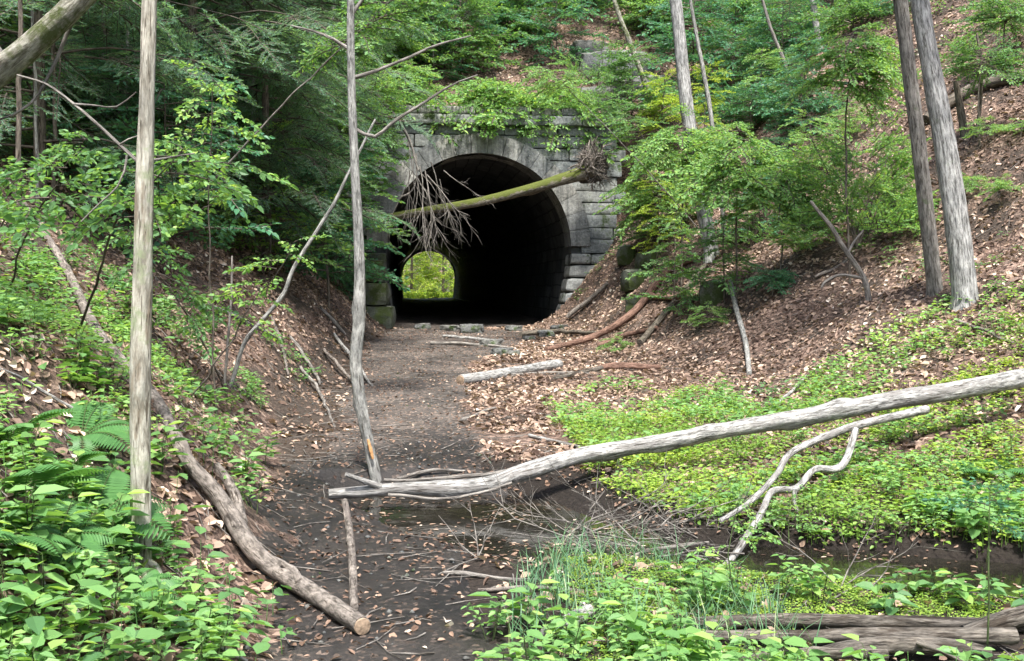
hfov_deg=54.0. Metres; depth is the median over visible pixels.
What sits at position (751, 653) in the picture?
leafy plant
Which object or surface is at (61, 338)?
leafy plant
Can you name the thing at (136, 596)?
leafy plant
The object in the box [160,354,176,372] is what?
leafy plant
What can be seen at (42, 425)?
leafy plant
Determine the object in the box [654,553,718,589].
leafy plant
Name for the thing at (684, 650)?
leafy plant
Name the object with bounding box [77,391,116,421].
leafy plant
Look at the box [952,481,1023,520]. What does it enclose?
leafy plant
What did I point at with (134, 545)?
fern
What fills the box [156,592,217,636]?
leafy plant
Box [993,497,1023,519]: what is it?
leafy plant
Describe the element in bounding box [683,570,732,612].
leafy plant
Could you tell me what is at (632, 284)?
mossy rock
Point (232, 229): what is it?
understory tree
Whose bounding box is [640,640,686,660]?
leafy plant
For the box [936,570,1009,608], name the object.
leafy plant
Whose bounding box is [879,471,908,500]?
leafy plant
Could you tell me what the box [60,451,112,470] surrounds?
fern
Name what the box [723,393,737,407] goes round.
leafy plant
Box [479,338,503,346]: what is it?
rock
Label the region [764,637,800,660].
leafy plant
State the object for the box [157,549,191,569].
leafy plant
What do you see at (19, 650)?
leafy plant
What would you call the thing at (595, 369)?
charred branch
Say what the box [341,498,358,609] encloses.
broken stick
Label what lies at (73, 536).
leafy plant
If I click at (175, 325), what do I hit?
leafy plant
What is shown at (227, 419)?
leafy plant
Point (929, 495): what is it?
leafy plant
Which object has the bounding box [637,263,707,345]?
grey bough
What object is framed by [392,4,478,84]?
understory tree
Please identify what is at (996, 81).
fallen tree
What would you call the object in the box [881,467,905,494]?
leafy plant
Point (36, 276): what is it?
leafy plant
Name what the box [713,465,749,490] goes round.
leafy plant
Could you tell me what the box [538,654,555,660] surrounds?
leafy plant
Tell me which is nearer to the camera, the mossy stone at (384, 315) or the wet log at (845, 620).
the wet log at (845, 620)
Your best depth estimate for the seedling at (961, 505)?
4.43 m
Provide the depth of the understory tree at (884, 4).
25.40 m
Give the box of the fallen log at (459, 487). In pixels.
[328,368,1023,499]
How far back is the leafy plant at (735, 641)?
4.25 m
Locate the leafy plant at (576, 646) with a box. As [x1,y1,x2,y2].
[525,635,591,660]
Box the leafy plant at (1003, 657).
[973,654,1022,660]
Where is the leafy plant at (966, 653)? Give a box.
[937,646,999,660]
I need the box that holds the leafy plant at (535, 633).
[505,627,584,660]
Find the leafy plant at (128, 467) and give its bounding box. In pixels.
[104,463,129,487]
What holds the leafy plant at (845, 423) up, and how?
on the ground at (1000, 552)
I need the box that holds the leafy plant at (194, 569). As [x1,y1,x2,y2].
[169,555,218,588]
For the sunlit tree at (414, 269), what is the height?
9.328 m
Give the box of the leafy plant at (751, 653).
[735,637,809,660]
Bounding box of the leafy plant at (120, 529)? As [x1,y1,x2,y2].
[54,522,131,561]
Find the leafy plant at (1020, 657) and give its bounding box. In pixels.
[1014,655,1023,660]
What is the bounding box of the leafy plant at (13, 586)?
[0,582,34,620]
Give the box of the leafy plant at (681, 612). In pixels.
[649,601,694,643]
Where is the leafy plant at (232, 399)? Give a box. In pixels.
[221,388,242,413]
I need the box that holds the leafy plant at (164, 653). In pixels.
[147,636,221,660]
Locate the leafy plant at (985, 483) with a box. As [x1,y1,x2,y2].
[983,475,1011,499]
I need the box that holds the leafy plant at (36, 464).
[9,441,73,489]
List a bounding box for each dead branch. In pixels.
[719,405,929,563]
[810,201,871,300]
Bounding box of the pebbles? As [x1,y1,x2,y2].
[243,317,538,658]
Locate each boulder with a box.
[568,40,608,63]
[577,49,654,79]
[577,85,627,104]
[613,75,668,96]
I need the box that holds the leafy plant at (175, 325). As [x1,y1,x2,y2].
[164,320,186,338]
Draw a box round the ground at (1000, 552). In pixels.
[0,0,1023,660]
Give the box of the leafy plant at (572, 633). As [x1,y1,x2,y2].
[543,594,599,651]
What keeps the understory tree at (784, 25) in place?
on the ground at (1000, 552)
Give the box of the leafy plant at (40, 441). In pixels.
[0,437,56,471]
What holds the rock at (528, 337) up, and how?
on the ground at (1000, 552)
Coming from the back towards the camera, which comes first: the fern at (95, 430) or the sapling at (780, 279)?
the sapling at (780, 279)
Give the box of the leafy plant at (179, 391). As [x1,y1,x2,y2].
[155,378,193,401]
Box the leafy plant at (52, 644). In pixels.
[13,639,65,660]
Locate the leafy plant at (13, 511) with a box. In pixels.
[0,498,36,526]
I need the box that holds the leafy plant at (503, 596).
[460,589,515,640]
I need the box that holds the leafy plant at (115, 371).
[97,354,129,396]
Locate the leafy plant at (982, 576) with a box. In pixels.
[974,574,1006,598]
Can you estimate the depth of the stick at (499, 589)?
5.20 m
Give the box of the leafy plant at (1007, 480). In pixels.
[988,471,1021,499]
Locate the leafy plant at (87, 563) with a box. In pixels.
[39,548,102,597]
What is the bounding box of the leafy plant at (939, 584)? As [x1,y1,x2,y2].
[916,568,968,598]
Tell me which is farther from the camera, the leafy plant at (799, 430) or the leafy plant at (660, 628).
the leafy plant at (799, 430)
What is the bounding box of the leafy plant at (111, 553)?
[66,543,118,580]
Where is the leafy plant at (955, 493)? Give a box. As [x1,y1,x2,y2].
[937,490,978,523]
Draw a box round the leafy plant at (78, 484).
[51,451,107,500]
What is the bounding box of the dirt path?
[245,327,544,660]
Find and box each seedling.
[686,490,782,611]
[734,494,833,543]
[922,477,1023,658]
[956,115,1014,141]
[962,173,990,193]
[974,172,1023,201]
[988,118,1023,136]
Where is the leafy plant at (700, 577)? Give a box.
[667,566,726,593]
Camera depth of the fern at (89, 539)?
3.82 m
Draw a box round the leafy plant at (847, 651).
[841,634,888,660]
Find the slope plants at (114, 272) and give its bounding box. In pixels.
[0,0,1023,405]
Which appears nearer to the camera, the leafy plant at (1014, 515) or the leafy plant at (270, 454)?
the leafy plant at (1014, 515)
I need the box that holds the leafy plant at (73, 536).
[23,492,98,543]
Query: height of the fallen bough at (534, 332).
0.218 m
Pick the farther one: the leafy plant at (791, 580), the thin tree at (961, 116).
the thin tree at (961, 116)
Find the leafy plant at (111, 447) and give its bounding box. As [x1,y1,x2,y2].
[95,434,122,458]
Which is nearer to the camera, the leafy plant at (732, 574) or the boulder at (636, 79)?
the leafy plant at (732, 574)
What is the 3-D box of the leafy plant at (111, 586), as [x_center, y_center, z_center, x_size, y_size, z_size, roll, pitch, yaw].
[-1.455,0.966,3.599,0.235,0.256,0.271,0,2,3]
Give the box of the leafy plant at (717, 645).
[684,621,743,660]
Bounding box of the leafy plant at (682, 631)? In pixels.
[661,628,707,653]
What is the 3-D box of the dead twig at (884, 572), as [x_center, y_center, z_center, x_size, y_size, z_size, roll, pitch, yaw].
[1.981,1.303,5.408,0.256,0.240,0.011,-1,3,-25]
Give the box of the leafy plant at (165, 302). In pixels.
[154,295,178,314]
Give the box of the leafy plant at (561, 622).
[531,615,596,655]
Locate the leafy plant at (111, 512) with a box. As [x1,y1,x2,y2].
[89,489,149,551]
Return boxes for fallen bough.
[518,328,596,336]
[566,282,608,318]
[597,326,657,346]
[647,292,694,300]
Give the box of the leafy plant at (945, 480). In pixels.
[931,475,961,496]
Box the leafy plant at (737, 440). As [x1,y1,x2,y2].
[729,435,748,447]
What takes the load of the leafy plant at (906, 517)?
on the ground at (1000, 552)
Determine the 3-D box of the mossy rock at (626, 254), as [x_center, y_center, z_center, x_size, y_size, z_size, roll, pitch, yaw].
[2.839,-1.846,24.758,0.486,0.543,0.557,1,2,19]
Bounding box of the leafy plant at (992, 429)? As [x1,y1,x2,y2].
[979,421,999,444]
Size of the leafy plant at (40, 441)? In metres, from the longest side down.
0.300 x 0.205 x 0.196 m
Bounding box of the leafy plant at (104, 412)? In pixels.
[82,408,107,425]
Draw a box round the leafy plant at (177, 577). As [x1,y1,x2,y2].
[151,572,180,596]
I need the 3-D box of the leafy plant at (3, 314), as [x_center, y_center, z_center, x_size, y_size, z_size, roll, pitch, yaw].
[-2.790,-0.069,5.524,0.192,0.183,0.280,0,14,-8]
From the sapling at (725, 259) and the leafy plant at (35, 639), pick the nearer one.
the leafy plant at (35, 639)
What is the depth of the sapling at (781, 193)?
16.57 m
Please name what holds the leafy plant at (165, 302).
on the ground at (1000, 552)
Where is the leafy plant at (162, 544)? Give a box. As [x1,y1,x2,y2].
[152,537,172,554]
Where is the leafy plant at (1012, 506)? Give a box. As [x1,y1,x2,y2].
[981,486,1020,516]
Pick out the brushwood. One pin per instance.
(633, 540)
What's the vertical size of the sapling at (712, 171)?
3.405 m
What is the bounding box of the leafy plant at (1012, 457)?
[995,448,1023,467]
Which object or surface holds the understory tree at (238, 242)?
on the ground at (1000, 552)
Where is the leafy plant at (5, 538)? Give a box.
[0,528,14,550]
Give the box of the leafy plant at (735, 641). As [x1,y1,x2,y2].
[717,616,757,659]
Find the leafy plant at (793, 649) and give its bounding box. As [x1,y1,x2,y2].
[781,647,797,660]
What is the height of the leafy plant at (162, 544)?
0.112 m
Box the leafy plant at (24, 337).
[6,326,44,360]
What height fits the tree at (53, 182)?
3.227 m
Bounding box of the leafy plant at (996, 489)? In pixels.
[981,478,1010,511]
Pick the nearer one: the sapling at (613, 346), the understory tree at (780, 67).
the sapling at (613, 346)
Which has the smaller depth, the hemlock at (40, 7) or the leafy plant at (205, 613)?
the leafy plant at (205, 613)
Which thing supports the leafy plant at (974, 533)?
on the ground at (1000, 552)
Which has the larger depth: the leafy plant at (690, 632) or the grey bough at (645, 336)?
the grey bough at (645, 336)
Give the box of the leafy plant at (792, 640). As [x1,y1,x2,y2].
[760,629,832,660]
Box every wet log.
[689,613,1023,631]
[696,627,1019,644]
[741,646,888,660]
[822,635,991,655]
[960,604,1023,628]
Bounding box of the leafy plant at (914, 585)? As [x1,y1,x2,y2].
[884,567,935,597]
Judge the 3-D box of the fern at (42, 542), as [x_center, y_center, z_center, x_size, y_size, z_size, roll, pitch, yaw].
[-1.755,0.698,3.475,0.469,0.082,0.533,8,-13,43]
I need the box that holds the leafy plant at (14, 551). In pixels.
[0,520,64,570]
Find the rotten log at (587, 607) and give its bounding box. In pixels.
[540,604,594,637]
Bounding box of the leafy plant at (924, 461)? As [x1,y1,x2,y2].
[914,453,939,474]
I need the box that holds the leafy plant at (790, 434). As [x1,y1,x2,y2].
[785,426,810,442]
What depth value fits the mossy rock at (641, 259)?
23.10 m
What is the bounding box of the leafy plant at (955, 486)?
[938,482,970,502]
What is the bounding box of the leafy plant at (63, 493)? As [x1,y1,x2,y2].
[44,491,71,500]
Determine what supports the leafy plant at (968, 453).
on the ground at (1000, 552)
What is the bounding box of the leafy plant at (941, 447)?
[934,437,962,465]
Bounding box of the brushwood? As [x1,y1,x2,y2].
[458,439,842,569]
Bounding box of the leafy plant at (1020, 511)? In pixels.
[1014,492,1023,512]
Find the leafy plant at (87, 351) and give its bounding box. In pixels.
[61,331,112,375]
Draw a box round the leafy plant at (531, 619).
[467,579,559,632]
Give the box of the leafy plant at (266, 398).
[257,394,268,407]
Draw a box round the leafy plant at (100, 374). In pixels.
[66,360,113,392]
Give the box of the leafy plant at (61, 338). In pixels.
[48,321,97,357]
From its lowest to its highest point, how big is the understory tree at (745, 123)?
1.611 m
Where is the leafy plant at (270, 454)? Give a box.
[240,431,280,464]
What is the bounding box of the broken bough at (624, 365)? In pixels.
[597,362,663,370]
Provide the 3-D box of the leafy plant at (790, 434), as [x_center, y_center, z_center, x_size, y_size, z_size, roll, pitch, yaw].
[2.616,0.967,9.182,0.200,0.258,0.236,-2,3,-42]
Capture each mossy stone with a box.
[365,259,387,282]
[365,283,390,305]
[366,305,395,328]
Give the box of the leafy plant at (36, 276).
[19,267,61,290]
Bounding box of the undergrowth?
[403,291,452,298]
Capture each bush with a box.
[550,33,647,92]
[693,81,778,122]
[708,205,774,246]
[765,109,941,252]
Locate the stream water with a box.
[350,494,1023,598]
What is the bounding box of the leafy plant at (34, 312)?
[14,302,44,334]
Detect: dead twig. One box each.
[418,494,513,558]
[761,509,961,586]
[863,548,897,596]
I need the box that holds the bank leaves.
[0,240,291,660]
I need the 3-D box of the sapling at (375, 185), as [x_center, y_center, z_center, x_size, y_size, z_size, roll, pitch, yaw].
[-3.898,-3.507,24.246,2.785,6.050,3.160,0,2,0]
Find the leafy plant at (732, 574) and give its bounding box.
[717,560,748,592]
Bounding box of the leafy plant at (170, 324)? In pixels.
[156,317,180,332]
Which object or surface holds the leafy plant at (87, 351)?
on the ground at (1000, 552)
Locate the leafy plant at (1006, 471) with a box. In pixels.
[951,459,1023,477]
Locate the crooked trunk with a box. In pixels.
[6,179,370,634]
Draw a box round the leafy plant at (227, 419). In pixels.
[215,414,229,429]
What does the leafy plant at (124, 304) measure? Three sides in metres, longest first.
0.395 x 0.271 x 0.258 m
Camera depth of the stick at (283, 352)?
13.79 m
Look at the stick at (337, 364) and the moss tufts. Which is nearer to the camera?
the moss tufts
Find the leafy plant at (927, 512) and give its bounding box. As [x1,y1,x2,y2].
[908,495,943,530]
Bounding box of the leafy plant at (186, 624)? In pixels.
[161,615,210,645]
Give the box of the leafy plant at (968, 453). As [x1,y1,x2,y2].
[960,439,981,461]
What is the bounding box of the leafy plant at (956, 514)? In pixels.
[939,495,979,532]
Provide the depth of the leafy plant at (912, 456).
7.92 m
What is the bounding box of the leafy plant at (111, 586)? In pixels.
[67,566,141,624]
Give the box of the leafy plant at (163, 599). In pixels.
[112,582,182,638]
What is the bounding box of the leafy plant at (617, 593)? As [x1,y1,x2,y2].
[600,580,643,623]
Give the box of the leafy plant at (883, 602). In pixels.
[854,581,919,614]
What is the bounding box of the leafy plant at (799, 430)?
[784,429,808,445]
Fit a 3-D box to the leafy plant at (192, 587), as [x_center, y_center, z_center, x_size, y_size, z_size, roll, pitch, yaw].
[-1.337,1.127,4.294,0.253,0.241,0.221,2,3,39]
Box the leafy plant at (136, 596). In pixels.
[128,593,163,627]
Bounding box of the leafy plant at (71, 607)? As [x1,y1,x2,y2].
[9,591,88,651]
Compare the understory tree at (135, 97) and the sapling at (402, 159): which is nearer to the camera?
the understory tree at (135, 97)
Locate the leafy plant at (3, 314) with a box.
[0,297,22,330]
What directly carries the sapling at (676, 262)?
on the ground at (1000, 552)
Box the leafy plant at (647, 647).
[625,638,670,660]
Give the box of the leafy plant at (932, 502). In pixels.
[922,491,955,527]
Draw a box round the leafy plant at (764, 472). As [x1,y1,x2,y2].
[753,458,790,485]
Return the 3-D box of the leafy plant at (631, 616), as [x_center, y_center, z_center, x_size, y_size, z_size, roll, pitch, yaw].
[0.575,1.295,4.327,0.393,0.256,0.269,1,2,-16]
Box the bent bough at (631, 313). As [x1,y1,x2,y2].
[544,257,696,351]
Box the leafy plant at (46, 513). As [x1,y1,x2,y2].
[0,483,70,537]
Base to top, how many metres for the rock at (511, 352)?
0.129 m
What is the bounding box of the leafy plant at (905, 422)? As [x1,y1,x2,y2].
[898,419,913,432]
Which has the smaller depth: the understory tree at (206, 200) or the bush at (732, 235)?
the understory tree at (206, 200)
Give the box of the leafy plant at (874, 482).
[864,467,901,497]
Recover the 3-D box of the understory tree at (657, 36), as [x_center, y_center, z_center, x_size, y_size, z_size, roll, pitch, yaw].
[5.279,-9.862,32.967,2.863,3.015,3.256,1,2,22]
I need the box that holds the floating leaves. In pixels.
[361,495,1022,595]
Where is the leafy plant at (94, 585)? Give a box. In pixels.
[3,542,111,623]
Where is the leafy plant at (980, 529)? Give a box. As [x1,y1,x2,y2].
[970,511,992,539]
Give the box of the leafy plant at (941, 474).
[925,461,961,485]
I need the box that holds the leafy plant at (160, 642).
[123,611,192,656]
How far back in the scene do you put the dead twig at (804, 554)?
5.51 m
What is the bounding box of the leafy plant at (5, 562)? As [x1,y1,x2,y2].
[0,549,37,596]
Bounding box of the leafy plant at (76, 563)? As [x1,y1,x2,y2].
[48,545,100,592]
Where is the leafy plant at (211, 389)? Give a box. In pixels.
[193,381,227,402]
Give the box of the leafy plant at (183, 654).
[175,603,237,660]
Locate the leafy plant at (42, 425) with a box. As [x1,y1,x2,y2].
[0,419,64,463]
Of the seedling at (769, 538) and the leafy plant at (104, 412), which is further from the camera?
the leafy plant at (104, 412)
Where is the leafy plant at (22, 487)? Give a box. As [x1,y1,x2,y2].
[0,484,60,531]
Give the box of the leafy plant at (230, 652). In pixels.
[175,617,248,660]
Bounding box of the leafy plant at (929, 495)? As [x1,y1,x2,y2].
[921,490,940,506]
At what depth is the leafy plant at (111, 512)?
4.24 m
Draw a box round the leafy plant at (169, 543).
[121,533,188,566]
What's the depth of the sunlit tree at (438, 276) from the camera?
109.91 m
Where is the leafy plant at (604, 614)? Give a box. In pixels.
[581,600,633,639]
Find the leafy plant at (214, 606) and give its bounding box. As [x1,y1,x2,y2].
[191,600,231,626]
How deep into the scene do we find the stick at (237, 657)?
4.04 m
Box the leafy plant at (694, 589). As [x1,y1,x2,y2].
[677,569,725,615]
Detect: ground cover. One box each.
[542,305,1023,599]
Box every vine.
[374,125,402,149]
[516,125,550,146]
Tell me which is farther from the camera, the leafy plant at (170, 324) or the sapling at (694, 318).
the sapling at (694, 318)
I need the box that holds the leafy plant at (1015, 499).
[1008,485,1023,512]
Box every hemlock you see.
[0,0,169,72]
[0,0,289,209]
[0,0,394,245]
[0,1,208,166]
[2,0,203,123]
[26,0,271,195]
[109,0,385,192]
[109,0,438,259]
[176,3,309,111]
[204,0,452,131]
[213,0,407,70]
[304,0,505,60]
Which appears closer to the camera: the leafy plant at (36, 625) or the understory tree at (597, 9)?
the leafy plant at (36, 625)
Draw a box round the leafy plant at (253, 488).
[233,476,271,511]
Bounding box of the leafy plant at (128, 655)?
[104,635,154,660]
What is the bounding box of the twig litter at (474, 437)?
[0,1,1023,660]
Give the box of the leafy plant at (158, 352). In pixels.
[151,344,166,360]
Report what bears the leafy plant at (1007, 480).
on the ground at (1000, 552)
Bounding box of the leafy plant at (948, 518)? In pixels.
[926,493,953,519]
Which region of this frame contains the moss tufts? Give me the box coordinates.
[560,552,1022,660]
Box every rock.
[414,323,430,328]
[439,325,459,330]
[459,324,483,332]
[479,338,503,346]
[490,347,513,354]
[504,325,522,330]
[507,350,519,354]
[522,336,535,339]
[537,330,554,337]
[550,324,567,328]
[616,245,635,265]
[620,269,648,291]
[625,297,640,312]
[634,251,660,269]
[699,279,725,306]
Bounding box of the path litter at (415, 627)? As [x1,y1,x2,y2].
[195,319,1014,660]
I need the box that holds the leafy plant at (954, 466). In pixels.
[943,456,975,479]
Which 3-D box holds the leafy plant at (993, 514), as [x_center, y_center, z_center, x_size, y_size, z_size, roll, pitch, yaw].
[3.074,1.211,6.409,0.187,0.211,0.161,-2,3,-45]
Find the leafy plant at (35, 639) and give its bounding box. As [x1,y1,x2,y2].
[0,623,64,660]
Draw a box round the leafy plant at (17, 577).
[0,562,24,585]
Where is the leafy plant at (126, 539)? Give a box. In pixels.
[96,522,135,566]
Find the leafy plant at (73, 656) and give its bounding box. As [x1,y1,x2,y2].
[48,633,97,660]
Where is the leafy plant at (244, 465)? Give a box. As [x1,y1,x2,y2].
[228,450,265,479]
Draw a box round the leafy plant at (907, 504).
[901,483,947,522]
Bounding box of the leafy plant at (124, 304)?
[117,290,156,311]
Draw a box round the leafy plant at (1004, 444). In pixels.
[992,432,1022,462]
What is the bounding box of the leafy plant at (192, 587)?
[171,569,219,611]
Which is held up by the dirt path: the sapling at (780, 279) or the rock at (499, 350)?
the rock at (499, 350)
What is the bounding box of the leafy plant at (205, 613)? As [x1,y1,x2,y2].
[171,599,251,660]
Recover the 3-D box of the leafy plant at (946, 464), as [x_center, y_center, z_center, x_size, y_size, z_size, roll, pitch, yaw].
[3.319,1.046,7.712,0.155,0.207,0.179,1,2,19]
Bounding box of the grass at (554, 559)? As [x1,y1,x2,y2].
[489,517,829,658]
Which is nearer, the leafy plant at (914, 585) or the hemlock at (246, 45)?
the leafy plant at (914, 585)
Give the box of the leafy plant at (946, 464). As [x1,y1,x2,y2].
[936,452,956,476]
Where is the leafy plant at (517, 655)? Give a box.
[500,636,544,660]
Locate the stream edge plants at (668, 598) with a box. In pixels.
[542,567,994,660]
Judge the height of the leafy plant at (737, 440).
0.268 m
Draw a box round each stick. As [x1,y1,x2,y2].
[0,367,87,416]
[19,518,45,584]
[192,635,247,660]
[207,302,277,338]
[270,316,289,375]
[289,336,320,384]
[299,366,335,427]
[319,306,345,334]
[323,348,367,400]
[333,333,372,385]
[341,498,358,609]
[396,468,464,478]
[430,341,510,347]
[443,334,503,341]
[443,571,537,581]
[460,407,495,420]
[478,585,588,591]
[511,371,588,375]
[528,434,581,447]
[629,541,708,560]
[772,374,806,410]
[814,255,853,277]
[916,638,971,660]
[954,319,1023,347]
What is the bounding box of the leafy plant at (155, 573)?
[105,557,182,614]
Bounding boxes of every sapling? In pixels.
[0,129,130,293]
[0,137,263,331]
[0,150,108,244]
[95,224,238,397]
[154,58,298,415]
[159,0,450,243]
[189,232,331,397]
[269,126,410,311]
[291,56,410,262]
[305,3,394,103]
[309,68,422,224]
[312,192,398,295]
[313,259,353,301]
[338,133,412,260]
[343,0,443,80]
[363,58,461,146]
[392,0,531,74]
[429,77,565,139]
[462,0,589,41]
[509,0,603,6]
[516,83,633,163]
[518,61,697,227]
[580,39,697,143]
[592,139,710,249]
[595,331,634,351]
[596,111,673,189]
[604,0,719,33]
[611,185,688,249]
[617,103,749,285]
[621,205,718,319]
[629,171,690,266]
[635,68,701,136]
[660,121,804,303]
[667,192,760,305]
[679,301,730,326]
[680,60,735,180]
[691,21,774,102]
[696,74,787,131]
[714,157,846,269]
[726,0,826,67]
[742,263,800,295]
[761,78,845,133]
[784,21,905,283]
[789,0,893,46]
[940,32,1023,145]
[950,0,1023,67]
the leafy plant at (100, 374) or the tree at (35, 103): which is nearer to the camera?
the leafy plant at (100, 374)
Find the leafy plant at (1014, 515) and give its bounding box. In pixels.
[1006,514,1023,542]
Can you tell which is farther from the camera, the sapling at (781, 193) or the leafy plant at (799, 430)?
the sapling at (781, 193)
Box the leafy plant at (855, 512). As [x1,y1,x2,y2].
[840,496,868,527]
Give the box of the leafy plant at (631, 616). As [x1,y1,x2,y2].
[600,600,698,650]
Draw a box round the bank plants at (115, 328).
[0,247,296,660]
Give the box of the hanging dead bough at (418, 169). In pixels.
[351,94,494,266]
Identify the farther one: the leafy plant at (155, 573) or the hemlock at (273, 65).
the hemlock at (273, 65)
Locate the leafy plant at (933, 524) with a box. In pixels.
[917,510,947,538]
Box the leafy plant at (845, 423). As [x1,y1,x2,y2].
[834,418,859,437]
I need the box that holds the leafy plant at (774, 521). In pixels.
[766,507,787,527]
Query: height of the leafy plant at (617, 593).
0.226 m
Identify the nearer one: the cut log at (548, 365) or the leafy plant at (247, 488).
the leafy plant at (247, 488)
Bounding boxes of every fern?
[0,409,75,440]
[0,463,107,496]
[0,519,77,553]
[28,497,115,572]
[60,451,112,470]
[65,400,129,455]
[71,466,173,551]
[96,274,131,286]
[102,541,174,557]
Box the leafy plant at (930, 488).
[909,472,947,507]
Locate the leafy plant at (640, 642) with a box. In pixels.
[608,618,660,660]
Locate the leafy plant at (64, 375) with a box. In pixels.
[55,360,93,389]
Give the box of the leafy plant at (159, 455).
[129,420,189,471]
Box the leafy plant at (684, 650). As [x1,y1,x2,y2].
[668,647,707,660]
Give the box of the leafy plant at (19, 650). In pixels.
[0,643,26,660]
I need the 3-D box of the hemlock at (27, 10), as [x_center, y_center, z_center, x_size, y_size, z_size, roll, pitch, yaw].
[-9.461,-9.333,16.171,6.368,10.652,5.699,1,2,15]
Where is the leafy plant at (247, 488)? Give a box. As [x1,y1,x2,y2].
[224,471,258,495]
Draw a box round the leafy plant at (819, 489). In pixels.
[799,479,830,502]
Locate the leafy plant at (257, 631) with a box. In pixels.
[197,596,272,647]
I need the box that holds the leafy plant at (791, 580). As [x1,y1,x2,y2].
[766,554,811,599]
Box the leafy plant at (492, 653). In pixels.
[472,644,523,660]
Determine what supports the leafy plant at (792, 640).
on the ground at (1000, 552)
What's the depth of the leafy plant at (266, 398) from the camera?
10.73 m
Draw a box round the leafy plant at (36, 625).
[0,591,71,649]
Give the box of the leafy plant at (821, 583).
[796,562,843,602]
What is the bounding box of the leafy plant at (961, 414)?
[952,404,970,424]
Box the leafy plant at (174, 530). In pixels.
[152,516,185,548]
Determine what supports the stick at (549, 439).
on the ground at (1000, 552)
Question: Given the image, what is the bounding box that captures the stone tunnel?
[292,105,625,318]
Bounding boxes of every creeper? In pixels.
[277,92,388,116]
[356,87,436,114]
[422,88,500,126]
[514,92,599,125]
[576,88,650,126]
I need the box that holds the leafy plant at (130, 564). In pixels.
[106,546,142,585]
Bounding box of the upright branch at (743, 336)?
[728,279,751,375]
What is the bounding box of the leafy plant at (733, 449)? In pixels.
[728,441,747,457]
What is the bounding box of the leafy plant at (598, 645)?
[580,631,628,660]
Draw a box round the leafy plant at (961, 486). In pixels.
[945,480,993,511]
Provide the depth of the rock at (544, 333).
23.21 m
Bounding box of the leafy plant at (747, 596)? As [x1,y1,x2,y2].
[715,570,758,612]
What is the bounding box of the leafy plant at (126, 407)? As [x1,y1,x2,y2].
[108,392,129,416]
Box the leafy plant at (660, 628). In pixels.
[652,614,722,657]
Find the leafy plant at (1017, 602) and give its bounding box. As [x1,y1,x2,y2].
[1010,588,1023,606]
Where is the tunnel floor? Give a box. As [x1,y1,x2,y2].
[394,297,542,327]
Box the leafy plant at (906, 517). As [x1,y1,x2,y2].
[886,503,922,536]
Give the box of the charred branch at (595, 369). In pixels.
[553,365,602,378]
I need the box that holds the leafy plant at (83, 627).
[54,589,115,647]
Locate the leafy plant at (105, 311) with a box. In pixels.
[92,304,112,318]
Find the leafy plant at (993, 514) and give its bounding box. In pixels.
[983,501,1006,534]
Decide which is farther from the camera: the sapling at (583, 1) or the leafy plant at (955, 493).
the sapling at (583, 1)
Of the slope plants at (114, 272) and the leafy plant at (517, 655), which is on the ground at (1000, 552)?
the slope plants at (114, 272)
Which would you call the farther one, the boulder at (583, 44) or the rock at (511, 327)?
the boulder at (583, 44)
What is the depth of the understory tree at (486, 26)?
31.67 m
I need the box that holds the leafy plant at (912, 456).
[898,448,926,470]
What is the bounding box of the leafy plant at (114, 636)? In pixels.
[72,628,132,660]
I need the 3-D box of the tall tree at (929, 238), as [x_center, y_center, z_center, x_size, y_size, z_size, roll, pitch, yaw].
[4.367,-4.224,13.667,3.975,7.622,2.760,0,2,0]
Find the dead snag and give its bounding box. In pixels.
[17,0,194,589]
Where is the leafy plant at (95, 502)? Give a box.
[49,497,104,547]
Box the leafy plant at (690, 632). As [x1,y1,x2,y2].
[626,620,715,660]
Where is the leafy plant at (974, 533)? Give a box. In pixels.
[951,502,998,538]
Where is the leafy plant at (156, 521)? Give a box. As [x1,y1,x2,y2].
[128,508,165,526]
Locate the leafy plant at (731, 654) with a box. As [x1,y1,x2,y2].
[702,649,750,660]
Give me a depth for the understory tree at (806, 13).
32.84 m
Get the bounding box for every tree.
[0,0,96,119]
[0,1,133,135]
[0,2,79,159]
[4,63,91,150]
[15,0,22,211]
[31,1,39,212]
[45,41,281,263]
[46,34,210,189]
[50,0,57,204]
[64,94,115,154]
[91,3,239,136]
[99,6,105,183]
[124,8,129,185]
[154,135,235,240]
[176,110,274,215]
[184,119,366,277]
[199,144,268,247]
[222,42,372,165]
[223,256,232,382]
[229,119,375,387]
[236,91,359,219]
[240,157,336,265]
[250,3,257,222]
[282,0,290,215]
[290,0,477,481]
[297,1,301,207]
[304,0,392,77]
[318,1,323,242]
[331,5,338,283]
[348,135,619,229]
[361,1,422,57]
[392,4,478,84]
[402,251,446,292]
[402,254,434,291]
[403,254,430,287]
[403,256,449,291]
[407,0,453,34]
[407,251,453,294]
[417,252,453,291]
[418,254,453,291]
[423,0,526,66]
[475,0,542,40]
[500,0,609,67]
[525,0,651,21]
[594,0,688,34]
[612,0,658,120]
[628,0,734,37]
[634,0,717,57]
[636,0,743,105]
[669,0,719,263]
[687,0,801,81]
[689,0,726,229]
[696,0,785,26]
[702,30,759,91]
[706,152,787,240]
[716,47,787,115]
[717,95,761,142]
[723,6,750,24]
[736,0,829,83]
[738,0,828,92]
[739,0,842,67]
[749,24,856,132]
[751,0,842,46]
[754,136,800,180]
[758,5,833,75]
[759,48,804,95]
[761,0,793,89]
[761,114,798,144]
[763,56,816,116]
[771,107,843,173]
[810,0,822,54]
[819,0,853,23]
[823,0,880,34]
[823,92,873,142]
[870,0,909,15]
[893,0,942,296]
[910,0,978,311]
[923,70,1023,123]
[953,80,968,138]
[972,34,982,139]
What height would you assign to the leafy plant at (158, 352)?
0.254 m
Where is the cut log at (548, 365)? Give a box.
[456,359,562,384]

